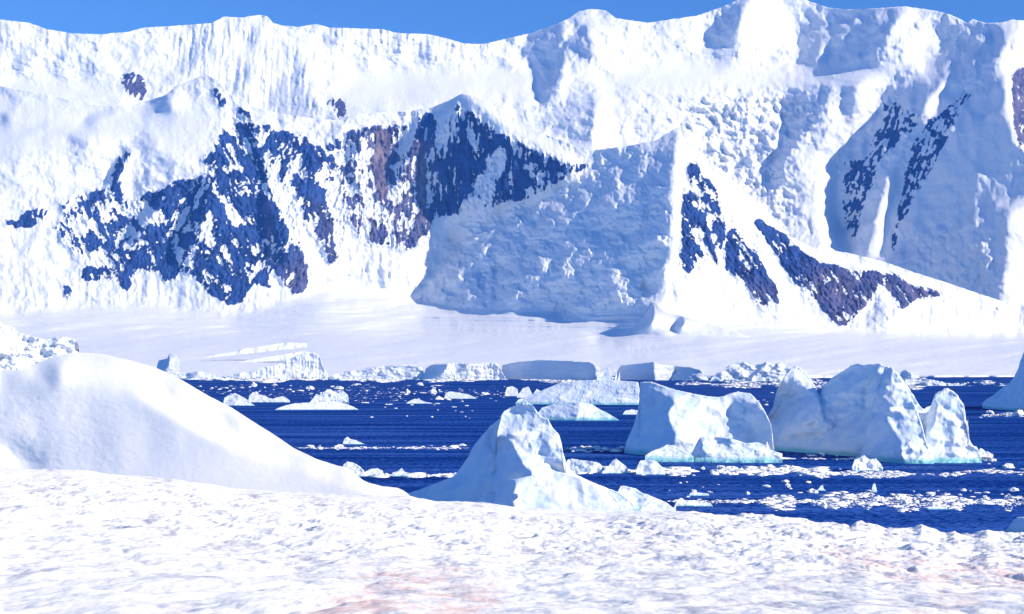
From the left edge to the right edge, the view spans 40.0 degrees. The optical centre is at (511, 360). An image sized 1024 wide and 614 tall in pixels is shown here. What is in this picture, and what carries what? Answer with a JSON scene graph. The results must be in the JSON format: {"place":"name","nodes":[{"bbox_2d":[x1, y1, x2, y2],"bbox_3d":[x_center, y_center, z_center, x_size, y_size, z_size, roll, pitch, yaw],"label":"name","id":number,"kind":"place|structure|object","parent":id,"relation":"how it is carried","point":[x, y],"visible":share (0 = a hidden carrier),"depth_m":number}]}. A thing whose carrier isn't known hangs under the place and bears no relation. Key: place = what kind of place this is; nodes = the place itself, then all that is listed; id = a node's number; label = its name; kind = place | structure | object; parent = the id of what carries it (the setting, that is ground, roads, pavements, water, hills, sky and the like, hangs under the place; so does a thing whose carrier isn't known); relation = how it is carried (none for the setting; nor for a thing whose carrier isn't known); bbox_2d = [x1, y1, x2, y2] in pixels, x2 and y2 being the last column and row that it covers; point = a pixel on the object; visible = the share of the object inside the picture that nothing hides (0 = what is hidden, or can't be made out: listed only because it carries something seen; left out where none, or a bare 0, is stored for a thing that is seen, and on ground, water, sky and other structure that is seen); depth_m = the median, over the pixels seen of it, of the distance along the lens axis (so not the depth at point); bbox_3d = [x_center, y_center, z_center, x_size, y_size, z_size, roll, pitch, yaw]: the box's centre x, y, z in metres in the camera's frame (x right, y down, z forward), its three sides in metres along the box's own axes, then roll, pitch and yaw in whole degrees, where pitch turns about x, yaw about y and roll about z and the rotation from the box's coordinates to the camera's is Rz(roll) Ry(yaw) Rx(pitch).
{"place":"outdoors","nodes":[
{"label":"outdoors","id":0,"kind":"place"},
{"bbox_2d":[0,353,409,495],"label":"snow hill","id":1,"kind":"structure","parent":0,"point":[103,413],"depth_m":79.88},
{"bbox_2d":[0,75,1023,335],"bbox_3d":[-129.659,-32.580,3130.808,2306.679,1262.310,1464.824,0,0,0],"label":"rock ridge","id":2,"kind":"object","parent":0,"point":[208,193],"visible":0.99,"depth_m":2958.52},
{"bbox_2d":[0,0,1023,302],"bbox_3d":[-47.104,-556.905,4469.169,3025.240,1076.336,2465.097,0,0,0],"label":"mountain range","id":3,"kind":"structure","parent":0,"point":[892,136],"depth_m":3885.72},
{"bbox_2d":[0,467,1023,613],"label":"snow shore","id":4,"kind":"structure","parent":0,"point":[81,542],"depth_m":21.67},
{"bbox_2d":[0,282,1023,378],"bbox_3d":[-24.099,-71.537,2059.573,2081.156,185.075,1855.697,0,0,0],"label":"glacier","id":5,"kind":"object","parent":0,"point":[340,327],"visible":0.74,"depth_m":2422.72},
{"bbox_2d":[157,353,179,370],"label":"ice block","id":6,"kind":"structure","parent":5,"relation":"on","point":[172,360],"depth_m":1153.72},
{"bbox_2d":[205,342,306,357],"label":"ice step","id":7,"kind":"object","parent":5,"relation":"attached to","point":[277,346],"visible":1,"depth_m":1719.95},
{"bbox_2d":[239,351,309,361],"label":"ice step","id":8,"kind":"object","parent":5,"relation":"on","point":[280,357],"visible":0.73,"depth_m":1656.52},
{"bbox_2d":[617,302,749,337],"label":"snow ridge","id":9,"kind":"structure","parent":5,"relation":"on","point":[656,316],"depth_m":2359.59},
{"bbox_2d":[0,0,1023,43],"label":"sky","id":10,"kind":"structure","parent":0,"point":[462,21]},
{"bbox_2d":[181,377,1023,533],"bbox_3d":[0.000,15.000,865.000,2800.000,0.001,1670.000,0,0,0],"label":"sea water","id":11,"kind":"structure","parent":0,"point":[1000,438],"depth_m":241.81},
{"bbox_2d":[0,322,78,369],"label":"ice cliff","id":12,"kind":"structure","parent":11,"relation":"on","point":[20,351],"depth_m":525.75},
{"bbox_2d":[164,366,228,378],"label":"ice cliff","id":13,"kind":"structure","parent":11,"relation":"in","point":[171,370],"depth_m":1132.44},
{"bbox_2d":[224,393,254,405],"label":"ice floe","id":14,"kind":"object","parent":11,"relation":"on","point":[234,399],"visible":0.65,"depth_m":466.54},
{"bbox_2d":[248,392,289,401],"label":"ice floe","id":15,"kind":"object","parent":11,"relation":"on","point":[253,397],"visible":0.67,"depth_m":502.31},
{"bbox_2d":[231,353,329,378],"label":"ice cliff","id":16,"kind":"structure","parent":11,"relation":"in","point":[306,366],"depth_m":1121.81},
{"bbox_2d":[275,401,357,409],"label":"ice floe","id":17,"kind":"object","parent":11,"relation":"on","point":[331,405],"visible":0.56,"depth_m":427.09},
{"bbox_2d":[310,389,348,404],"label":"ice block","id":18,"kind":"structure","parent":17,"relation":"on","point":[341,396],"depth_m":439.63},
{"bbox_2d":[343,437,362,443],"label":"ice floe","id":19,"kind":"object","parent":11,"relation":"on","point":[347,440],"visible":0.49,"depth_m":251.38},
{"bbox_2d":[202,385,504,401],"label":"brash ice","id":20,"kind":"structure","parent":11,"relation":"on","point":[356,396],"depth_m":629.98},
{"bbox_2d":[343,461,365,476],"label":"ice block","id":21,"kind":"object","parent":11,"relation":"on","point":[356,469],"depth_m":182.07},
{"bbox_2d":[365,468,383,474],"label":"ice block","id":22,"kind":"object","parent":11,"relation":"on","point":[376,471],"depth_m":183.11},
{"bbox_2d":[329,364,423,378],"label":"ice cliff","id":23,"kind":"structure","parent":11,"relation":"in","point":[393,371],"depth_m":1102.35},
{"bbox_2d":[304,446,459,448],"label":"brash ice","id":24,"kind":"structure","parent":11,"relation":"on","point":[387,447],"depth_m":241.19},
{"bbox_2d":[182,377,614,382],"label":"brash ice","id":25,"kind":"structure","parent":11,"relation":"on","point":[264,380],"depth_m":1047.61},
{"bbox_2d":[390,468,411,475],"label":"ice block","id":26,"kind":"object","parent":11,"relation":"on","point":[400,472],"depth_m":182.05},
{"bbox_2d":[366,472,454,477],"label":"brash ice","id":27,"kind":"structure","parent":11,"relation":"on","point":[385,475],"depth_m":182.26},
{"bbox_2d":[406,399,432,403],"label":"ice floe","id":28,"kind":"object","parent":11,"relation":"on","point":[416,401],"visible":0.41,"depth_m":487.19},
{"bbox_2d":[428,388,436,393],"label":"ice chunk","id":29,"kind":"object","parent":11,"relation":"on","point":[433,391],"visible":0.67,"depth_m":629.34},
{"bbox_2d":[444,392,476,398],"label":"ice floe","id":30,"kind":"object","parent":11,"relation":"on","point":[452,395],"visible":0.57,"depth_m":550.67},
{"bbox_2d":[422,363,505,379],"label":"ice cliff","id":31,"kind":"structure","parent":11,"relation":"in","point":[486,371],"depth_m":1080.52},
{"bbox_2d":[505,386,517,395],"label":"ice block","id":32,"kind":"structure","parent":11,"relation":"on","point":[511,391],"depth_m":588.26},
{"bbox_2d":[409,402,635,511],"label":"iceberg","id":33,"kind":"object","parent":11,"relation":"on","point":[514,447],"visible":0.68,"depth_m":132.11},
{"bbox_2d":[517,387,539,397],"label":"ice block","id":34,"kind":"structure","parent":11,"relation":"on","point":[525,392],"depth_m":563.14},
{"bbox_2d":[502,360,600,379],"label":"ice cliff","id":35,"kind":"structure","parent":11,"relation":"in","point":[555,369],"depth_m":1072.52},
{"bbox_2d":[515,380,639,404],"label":"iceberg","id":36,"kind":"object","parent":11,"relation":"on","point":[604,392],"visible":0.7,"depth_m":477.82},
{"bbox_2d":[538,402,617,419],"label":"iceberg","id":37,"kind":"object","parent":11,"relation":"on","point":[572,411],"visible":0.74,"depth_m":352.86},
{"bbox_2d":[566,459,604,471],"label":"ice block","id":38,"kind":"structure","parent":11,"relation":"on","point":[575,465],"depth_m":189.06},
{"bbox_2d":[570,446,622,452],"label":"brash ice","id":39,"kind":"structure","parent":11,"relation":"on","point":[610,449],"depth_m":235.86},
{"bbox_2d":[597,367,619,380],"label":"ice boulder","id":40,"kind":"object","parent":11,"relation":"on","point":[604,374],"visible":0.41,"depth_m":503.61},
{"bbox_2d":[602,459,628,472],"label":"ice block","id":41,"kind":"object","parent":11,"relation":"on","point":[615,466],"depth_m":187.14},
{"bbox_2d":[623,409,637,414],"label":"ice floe","id":42,"kind":"object","parent":11,"relation":"on","point":[630,412],"visible":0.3,"depth_m":388.89},
{"bbox_2d":[617,486,662,510],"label":"ice slab","id":43,"kind":"structure","parent":11,"relation":"on","point":[638,498],"depth_m":137.22},
{"bbox_2d":[617,362,674,379],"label":"ice cliff","id":44,"kind":"structure","parent":11,"relation":"in","point":[649,371],"depth_m":1052.67},
{"bbox_2d":[636,460,664,474],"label":"ice block","id":45,"kind":"object","parent":11,"relation":"on","point":[648,467],"depth_m":185.17},
{"bbox_2d":[639,502,675,511],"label":"ice slab","id":46,"kind":"structure","parent":11,"relation":"on","point":[660,506],"depth_m":130.73},
{"bbox_2d":[672,366,707,380],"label":"ice cliff","id":47,"kind":"structure","parent":11,"relation":"on","point":[687,373],"depth_m":1042.55},
{"bbox_2d":[674,498,711,505],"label":"ice floe","id":48,"kind":"object","parent":11,"relation":"on","point":[681,502],"visible":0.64,"depth_m":144.74},
{"bbox_2d":[689,492,708,495],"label":"ice floe","id":49,"kind":"object","parent":11,"relation":"on","point":[697,494],"visible":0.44,"depth_m":155.77},
{"bbox_2d":[572,465,857,478],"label":"brash ice","id":50,"kind":"structure","parent":11,"relation":"on","point":[821,472],"depth_m":189.29},
{"bbox_2d":[710,361,789,380],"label":"ice cliff","id":51,"kind":"structure","parent":11,"relation":"on","point":[745,371],"depth_m":1002.66},
{"bbox_2d":[663,499,853,502],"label":"brash ice","id":52,"kind":"structure","parent":11,"relation":"on","point":[729,501],"depth_m":149.26},
{"bbox_2d":[806,488,817,492],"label":"ice chunk","id":53,"kind":"object","parent":11,"relation":"on","point":[811,490],"visible":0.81,"depth_m":158.89},
{"bbox_2d":[782,457,856,459],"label":"brash ice","id":54,"kind":"structure","parent":11,"relation":"on","point":[823,458],"depth_m":214.22},
{"bbox_2d":[817,485,825,490],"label":"ice block","id":55,"kind":"object","parent":11,"relation":"on","point":[821,488],"depth_m":161.84},
{"bbox_2d":[820,502,826,507],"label":"ice chunk","id":56,"kind":"object","parent":11,"relation":"on","point":[823,504],"visible":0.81,"depth_m":143.27},
{"bbox_2d":[675,378,1003,389],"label":"brash ice","id":57,"kind":"structure","parent":11,"relation":"on","point":[755,385],"depth_m":869.50},
{"bbox_2d":[852,455,882,470],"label":"ice block","id":58,"kind":"object","parent":11,"relation":"on","point":[863,463],"depth_m":191.02},
{"bbox_2d":[871,483,876,491],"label":"ice block","id":59,"kind":"object","parent":11,"relation":"on","point":[874,489],"depth_m":159.95},
{"bbox_2d":[737,490,1023,511],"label":"brash ice","id":60,"kind":"structure","parent":11,"relation":"on","point":[947,499],"depth_m":149.21},
{"bbox_2d":[838,470,969,477],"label":"brash ice","id":61,"kind":"structure","parent":11,"relation":"on","point":[899,474],"depth_m":184.57},
{"bbox_2d":[899,494,910,503],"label":"ice chunk","id":62,"kind":"object","parent":11,"relation":"on","point":[904,499],"visible":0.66,"depth_m":147.44},
{"bbox_2d":[927,503,940,506],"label":"ice chunk","id":63,"kind":"object","parent":11,"relation":"on","point":[934,504],"visible":0.6,"depth_m":143.89},
{"bbox_2d":[928,506,947,508],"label":"ice floe","id":64,"kind":"object","parent":11,"relation":"on","point":[937,507],"visible":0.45,"depth_m":141.69},
{"bbox_2d":[899,370,1004,385],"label":"ice cliff","id":65,"kind":"structure","parent":11,"relation":"on","point":[909,378],"depth_m":824.18},
{"bbox_2d":[978,448,992,460],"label":"ice chunk","id":66,"kind":"object","parent":11,"relation":"on","point":[986,456],"visible":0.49,"depth_m":209.67},
{"bbox_2d":[961,469,1023,473],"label":"brash ice","id":67,"kind":"structure","parent":11,"relation":"on","point":[995,471],"depth_m":189.44},
{"bbox_2d":[982,412,1013,416],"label":"brash ice","id":68,"kind":"structure","parent":11,"relation":"on","point":[1010,413],"depth_m":386.20},
{"bbox_2d":[982,353,1023,410],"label":"iceberg","id":69,"kind":"object","parent":11,"relation":"on","point":[1009,395],"visible":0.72,"depth_m":429.33},
{"bbox_2d":[1002,463,1014,467],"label":"ice chunk","id":70,"kind":"object","parent":11,"relation":"on","point":[1007,465],"visible":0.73,"depth_m":195.78},
{"bbox_2d":[1003,517,1023,532],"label":"iceberg","id":71,"kind":"object","parent":11,"relation":"on","point":[1016,525],"visible":0.33,"depth_m":119.91},
{"bbox_2d":[1008,487,1018,490],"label":"ice chunk","id":72,"kind":"object","parent":11,"relation":"on","point":[1013,489],"visible":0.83,"depth_m":161.17},
{"bbox_2d":[1012,410,1023,415],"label":"ice chunk","id":73,"kind":"object","parent":11,"relation":"on","point":[1018,412],"visible":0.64,"depth_m":381.58}
]}

